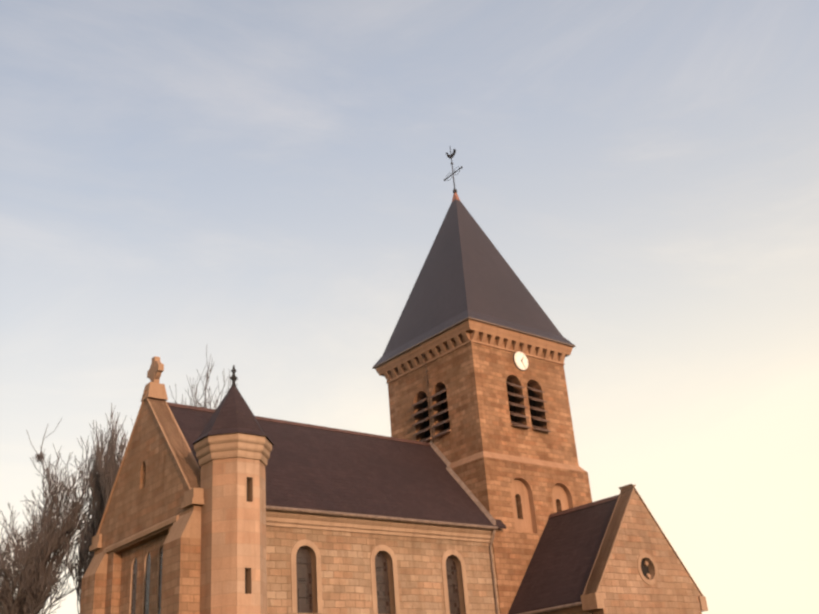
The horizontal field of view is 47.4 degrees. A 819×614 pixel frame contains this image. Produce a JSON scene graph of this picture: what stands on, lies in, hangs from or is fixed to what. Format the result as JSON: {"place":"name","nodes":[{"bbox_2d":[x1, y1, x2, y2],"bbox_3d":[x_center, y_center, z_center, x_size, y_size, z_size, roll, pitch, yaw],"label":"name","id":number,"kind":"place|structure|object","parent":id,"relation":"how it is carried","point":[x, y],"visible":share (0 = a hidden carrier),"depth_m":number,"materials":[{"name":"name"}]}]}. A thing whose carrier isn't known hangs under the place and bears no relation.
{"place":"outdoors","nodes":[
{"label":"outdoors","id":0,"kind":"place"},
{"bbox_2d":[99,399,200,613],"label":"facade wall","id":1,"kind":"structure","parent":0,"point":[151,488],"depth_m":32.21,"materials":[{"name":"brown stone"}]},
{"bbox_2d":[89,356,203,613],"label":"facade dressings","id":2,"kind":"structure","parent":1,"relation":"attached to","point":[154,389],"depth_m":31.85,"materials":[{"name":"beige stone"}]},
{"bbox_2d":[266,526,499,613],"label":"nave walls","id":3,"kind":"structure","parent":0,"point":[345,572],"depth_m":33.04,"materials":[{"name":"beige stone"}]},
{"bbox_2d":[167,402,505,613],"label":"nave roof","id":4,"kind":"structure","parent":3,"relation":"on","point":[315,469],"depth_m":35.83,"materials":[{"name":"brown tile"}]},
{"bbox_2d":[291,539,469,613],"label":"window surrounds","id":5,"kind":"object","parent":3,"relation":"in","point":[301,585],"depth_m":33.04,"materials":[{"name":"beige stone"}]},
{"bbox_2d":[266,510,495,542],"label":"cornice","id":6,"kind":"structure","parent":3,"relation":"attached to","point":[324,522],"depth_m":33.48,"materials":[{"name":"beige stone"}]},
{"bbox_2d":[0,0,818,613],"label":"sky","id":7,"kind":"structure","parent":0,"point":[260,186],"materials":[{"name":"blue"}]},
{"bbox_2d":[375,319,572,518],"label":"tower trim","id":8,"kind":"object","parent":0,"point":[446,342],"visible":0.4,"depth_m":42.43,"materials":[{"name":"beige stone"}]},
{"bbox_2d":[585,489,702,613],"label":"gable wall","id":9,"kind":"structure","parent":0,"point":[624,588],"depth_m":35.44,"materials":[{"name":"beige stone"}]},
{"bbox_2d":[508,495,618,613],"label":"transept roof","id":10,"kind":"structure","parent":9,"relation":"on","point":[559,569],"depth_m":36.42,"materials":[{"name":"brown tile"}]},
{"bbox_2d":[540,484,707,613],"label":"transept dressings","id":11,"kind":"structure","parent":9,"relation":"attached to","point":[593,599],"depth_m":35.07,"materials":[{"name":"beige stone"}]},
{"bbox_3d":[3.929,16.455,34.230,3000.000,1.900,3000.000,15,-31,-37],"label":"ground","id":12,"kind":"structure","parent":0,"visible":0},
{"bbox_2d":[0,418,103,613],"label":"tree","id":13,"kind":"object","parent":12,"relation":"on","point":[32,577],"visible":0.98,"depth_m":42.72,"materials":[{"name":"brown plant"}]},
{"bbox_2d":[65,403,132,613],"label":"tree","id":14,"kind":"object","parent":12,"relation":"on","point":[103,479],"visible":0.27,"depth_m":42.93,"materials":[{"name":"brown plant"}]},
{"bbox_2d":[80,505,201,613],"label":"buttresses","id":15,"kind":"structure","parent":12,"relation":"on","point":[180,589],"depth_m":28.53,"materials":[{"name":"beige stone"}]},
{"bbox_2d":[87,349,237,495],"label":"tree","id":16,"kind":"object","parent":12,"relation":"on","point":[204,394],"visible":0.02,"depth_m":47.17,"materials":[{"name":"brown plant"}]},
{"bbox_2d":[192,365,273,613],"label":"turret","id":17,"kind":"object","parent":12,"relation":"on","point":[233,444],"visible":1,"depth_m":28.69,"materials":[{"name":"stone"}]},
{"bbox_2d":[245,480,247,593],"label":"slit windows","id":18,"kind":"structure","parent":17,"relation":"in","point":[245,570],"depth_m":28.19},
{"bbox_2d":[388,342,591,613],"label":"tower walls","id":19,"kind":"structure","parent":12,"relation":"on","point":[496,460],"depth_m":40.74,"materials":[{"name":"brown stone"}]},
{"bbox_2d":[372,192,575,368],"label":"tower roof","id":20,"kind":"structure","parent":19,"relation":"on","point":[467,272],"depth_m":44.86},
{"bbox_2d":[444,147,462,192],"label":"weather vane","id":21,"kind":"object","parent":20,"relation":"on","point":[451,156],"visible":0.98,"depth_m":49.69,"materials":[{"name":"black metal"}]},
{"bbox_2d":[513,351,528,370],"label":"tower clock","id":22,"kind":"object","parent":19,"relation":"attached to","point":[520,360],"visible":0.96,"depth_m":42.55,"materials":[{"name":"white"}]}
]}

